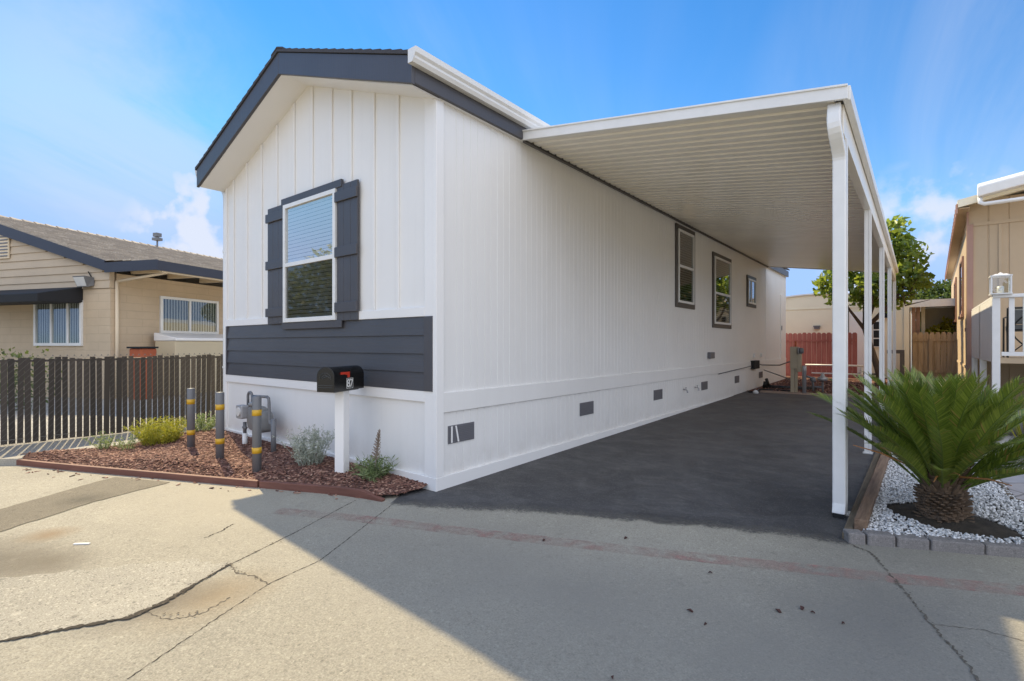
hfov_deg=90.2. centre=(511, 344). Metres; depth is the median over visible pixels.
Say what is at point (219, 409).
bollard
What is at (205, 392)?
slatted fence
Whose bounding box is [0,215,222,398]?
beige house
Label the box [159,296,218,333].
window
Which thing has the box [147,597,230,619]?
road crack
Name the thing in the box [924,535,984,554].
edging block
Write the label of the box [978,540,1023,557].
edging block
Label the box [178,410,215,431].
sage plant
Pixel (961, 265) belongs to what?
window
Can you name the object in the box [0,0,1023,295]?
sky
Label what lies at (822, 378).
pressure regulator
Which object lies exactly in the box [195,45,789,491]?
mobile home
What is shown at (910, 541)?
edging block
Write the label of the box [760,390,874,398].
yard kerb
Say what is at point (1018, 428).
spiky plant
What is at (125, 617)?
road crack
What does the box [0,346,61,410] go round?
hedge
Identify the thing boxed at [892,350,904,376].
stair rail
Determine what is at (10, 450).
fence strip
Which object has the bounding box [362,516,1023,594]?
road line
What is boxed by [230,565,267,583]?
road crack
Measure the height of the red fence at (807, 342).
1.490 m
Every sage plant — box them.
[85,431,117,449]
[112,432,140,449]
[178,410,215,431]
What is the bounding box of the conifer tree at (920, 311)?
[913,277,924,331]
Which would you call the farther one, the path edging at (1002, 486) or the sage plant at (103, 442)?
the sage plant at (103, 442)
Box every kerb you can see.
[0,427,215,464]
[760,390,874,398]
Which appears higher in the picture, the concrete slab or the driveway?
the driveway
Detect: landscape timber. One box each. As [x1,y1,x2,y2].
[842,449,880,538]
[854,450,891,531]
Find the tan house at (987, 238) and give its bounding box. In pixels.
[945,171,1023,403]
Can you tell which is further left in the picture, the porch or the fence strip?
the fence strip
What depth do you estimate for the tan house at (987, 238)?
10.41 m
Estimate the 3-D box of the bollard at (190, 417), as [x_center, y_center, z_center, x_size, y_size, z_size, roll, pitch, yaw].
[-3.928,0.943,6.245,0.091,0.815,0.091,0,0,38]
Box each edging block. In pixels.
[843,529,864,544]
[862,530,894,547]
[892,532,928,549]
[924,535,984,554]
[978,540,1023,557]
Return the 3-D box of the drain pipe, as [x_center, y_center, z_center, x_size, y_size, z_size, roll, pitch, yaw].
[7.392,1.061,13.613,1.273,0.297,0.182,0,0,27]
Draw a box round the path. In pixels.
[1001,458,1023,499]
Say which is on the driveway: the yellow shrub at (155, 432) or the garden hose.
the garden hose
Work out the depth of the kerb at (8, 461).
5.75 m
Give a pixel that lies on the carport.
(783, 180)
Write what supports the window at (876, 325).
in the cream house at (811, 313)
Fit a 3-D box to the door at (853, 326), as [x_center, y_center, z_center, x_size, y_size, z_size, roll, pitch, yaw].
[11.938,-0.035,17.614,0.760,2.280,0.050,0,0,39]
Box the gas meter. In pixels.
[236,391,275,451]
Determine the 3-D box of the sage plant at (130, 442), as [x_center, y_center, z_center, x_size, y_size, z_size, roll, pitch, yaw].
[-4.718,1.189,6.250,0.280,0.220,0.298,0,0,38]
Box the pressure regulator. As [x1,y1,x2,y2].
[810,373,827,391]
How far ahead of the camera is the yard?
6.93 m
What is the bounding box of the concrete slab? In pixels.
[0,559,228,639]
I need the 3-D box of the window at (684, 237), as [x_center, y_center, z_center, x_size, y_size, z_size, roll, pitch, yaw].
[3.292,-1.447,9.661,0.047,1.525,0.997,0,0,39]
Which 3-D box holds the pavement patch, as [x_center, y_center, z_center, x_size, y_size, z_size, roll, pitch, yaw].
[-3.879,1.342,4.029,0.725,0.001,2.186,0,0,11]
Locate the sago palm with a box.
[808,365,1023,522]
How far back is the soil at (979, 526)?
3.52 m
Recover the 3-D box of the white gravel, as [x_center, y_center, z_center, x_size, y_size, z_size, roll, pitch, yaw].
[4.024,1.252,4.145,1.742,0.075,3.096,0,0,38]
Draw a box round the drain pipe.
[763,378,816,389]
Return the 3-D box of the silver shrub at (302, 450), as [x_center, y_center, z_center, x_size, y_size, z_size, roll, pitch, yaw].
[-2.115,1.031,5.335,0.625,0.435,0.552,0,0,38]
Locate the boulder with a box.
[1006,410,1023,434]
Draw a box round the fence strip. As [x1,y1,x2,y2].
[0,421,215,457]
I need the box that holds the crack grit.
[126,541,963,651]
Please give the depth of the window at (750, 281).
13.39 m
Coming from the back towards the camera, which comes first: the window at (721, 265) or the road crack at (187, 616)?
the window at (721, 265)
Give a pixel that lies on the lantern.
(1000, 289)
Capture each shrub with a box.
[123,415,186,445]
[272,424,334,465]
[925,316,954,364]
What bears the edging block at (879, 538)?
on the road
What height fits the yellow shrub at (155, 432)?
0.360 m
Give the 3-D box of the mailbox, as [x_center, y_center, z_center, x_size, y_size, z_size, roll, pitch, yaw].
[-1.674,0.779,5.011,0.190,1.142,0.518,0,0,16]
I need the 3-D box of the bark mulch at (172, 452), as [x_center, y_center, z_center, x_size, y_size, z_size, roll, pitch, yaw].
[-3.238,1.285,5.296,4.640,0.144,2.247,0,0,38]
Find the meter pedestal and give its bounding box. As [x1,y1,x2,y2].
[790,341,803,391]
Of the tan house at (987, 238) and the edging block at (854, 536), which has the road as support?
the edging block at (854, 536)
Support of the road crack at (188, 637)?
on the road
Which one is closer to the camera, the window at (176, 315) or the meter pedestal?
the meter pedestal
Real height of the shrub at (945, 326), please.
1.733 m
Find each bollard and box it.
[187,388,194,446]
[215,392,224,458]
[252,396,261,471]
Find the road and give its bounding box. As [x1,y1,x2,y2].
[0,465,1023,680]
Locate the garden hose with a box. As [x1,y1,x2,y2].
[747,389,789,392]
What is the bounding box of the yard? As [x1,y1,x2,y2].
[912,376,1022,459]
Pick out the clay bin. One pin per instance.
(141, 351)
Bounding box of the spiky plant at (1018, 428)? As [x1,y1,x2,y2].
[993,387,1023,437]
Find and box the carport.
[522,83,897,518]
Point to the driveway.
(760, 461)
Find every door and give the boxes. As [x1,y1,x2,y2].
[317,367,334,392]
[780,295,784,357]
[848,311,863,376]
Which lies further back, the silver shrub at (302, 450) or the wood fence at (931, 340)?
the wood fence at (931, 340)
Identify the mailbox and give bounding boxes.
[317,365,363,472]
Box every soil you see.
[887,504,1023,541]
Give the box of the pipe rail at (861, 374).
[805,364,863,376]
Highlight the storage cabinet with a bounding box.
[154,333,222,395]
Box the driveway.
[392,391,891,543]
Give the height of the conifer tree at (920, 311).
7.156 m
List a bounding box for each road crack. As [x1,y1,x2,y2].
[0,563,230,640]
[127,583,269,678]
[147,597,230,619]
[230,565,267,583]
[231,500,355,563]
[271,505,390,582]
[852,544,979,680]
[935,624,1021,640]
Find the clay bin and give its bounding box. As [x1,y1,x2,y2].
[126,347,158,399]
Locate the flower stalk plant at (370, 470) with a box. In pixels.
[349,429,397,482]
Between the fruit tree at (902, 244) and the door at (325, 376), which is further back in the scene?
the fruit tree at (902, 244)
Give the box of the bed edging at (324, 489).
[16,459,384,501]
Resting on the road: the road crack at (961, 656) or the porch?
the road crack at (961, 656)
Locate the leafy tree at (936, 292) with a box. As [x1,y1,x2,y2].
[915,279,950,299]
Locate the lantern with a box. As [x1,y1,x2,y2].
[989,272,1012,295]
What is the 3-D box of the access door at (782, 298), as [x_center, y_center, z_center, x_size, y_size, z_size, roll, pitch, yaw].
[8.792,-0.575,16.590,0.030,2.050,0.570,0,0,39]
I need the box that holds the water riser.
[802,365,815,392]
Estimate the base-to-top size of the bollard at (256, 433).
0.835 m
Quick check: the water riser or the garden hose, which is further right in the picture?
the water riser
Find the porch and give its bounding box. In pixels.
[971,293,1023,392]
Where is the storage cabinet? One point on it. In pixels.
(170, 344)
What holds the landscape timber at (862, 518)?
on the ground
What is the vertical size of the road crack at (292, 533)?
0.001 m
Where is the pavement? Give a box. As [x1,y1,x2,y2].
[0,390,220,444]
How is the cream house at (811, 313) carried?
on the ground
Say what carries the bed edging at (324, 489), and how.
on the road
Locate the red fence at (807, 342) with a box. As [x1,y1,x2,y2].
[786,332,856,377]
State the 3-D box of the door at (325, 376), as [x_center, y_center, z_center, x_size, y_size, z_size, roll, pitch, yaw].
[-1.742,0.328,4.773,0.190,0.240,0.022,0,0,16]
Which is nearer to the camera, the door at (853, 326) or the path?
the path
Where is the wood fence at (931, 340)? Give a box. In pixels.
[913,332,956,378]
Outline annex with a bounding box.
[907,298,954,375]
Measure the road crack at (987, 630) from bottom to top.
0.001 m
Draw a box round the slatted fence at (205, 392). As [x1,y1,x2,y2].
[0,353,222,445]
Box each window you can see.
[33,301,82,345]
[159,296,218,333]
[281,179,343,329]
[675,223,694,309]
[712,251,731,328]
[746,275,755,307]
[873,321,878,346]
[953,277,956,323]
[958,256,963,319]
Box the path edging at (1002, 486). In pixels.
[998,479,1023,503]
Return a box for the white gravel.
[862,453,1023,543]
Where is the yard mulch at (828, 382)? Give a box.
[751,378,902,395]
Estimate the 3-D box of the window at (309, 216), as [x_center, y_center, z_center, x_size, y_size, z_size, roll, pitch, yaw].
[-2.363,-0.995,5.968,1.305,1.620,0.046,0,0,39]
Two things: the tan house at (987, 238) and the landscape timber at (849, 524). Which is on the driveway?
the landscape timber at (849, 524)
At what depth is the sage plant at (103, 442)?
6.22 m
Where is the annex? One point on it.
(934, 311)
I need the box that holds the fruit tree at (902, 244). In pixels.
[811,214,935,382]
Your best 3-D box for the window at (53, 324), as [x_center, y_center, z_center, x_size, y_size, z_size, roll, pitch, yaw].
[-11.553,-0.535,12.982,1.720,1.140,0.049,0,0,16]
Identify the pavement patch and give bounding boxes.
[0,477,167,531]
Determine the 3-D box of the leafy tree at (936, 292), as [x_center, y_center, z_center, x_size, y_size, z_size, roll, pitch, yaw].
[31.765,-1.965,36.741,4.460,6.048,3.160,0,0,8]
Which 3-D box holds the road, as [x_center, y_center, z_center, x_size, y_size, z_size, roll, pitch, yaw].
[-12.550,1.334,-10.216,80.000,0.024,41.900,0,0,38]
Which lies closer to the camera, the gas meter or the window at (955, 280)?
the gas meter
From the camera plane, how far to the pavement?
9.52 m
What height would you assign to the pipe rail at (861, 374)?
0.600 m
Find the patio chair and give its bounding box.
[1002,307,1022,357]
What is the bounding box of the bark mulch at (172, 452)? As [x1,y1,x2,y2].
[20,429,427,498]
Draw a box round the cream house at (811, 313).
[786,293,911,377]

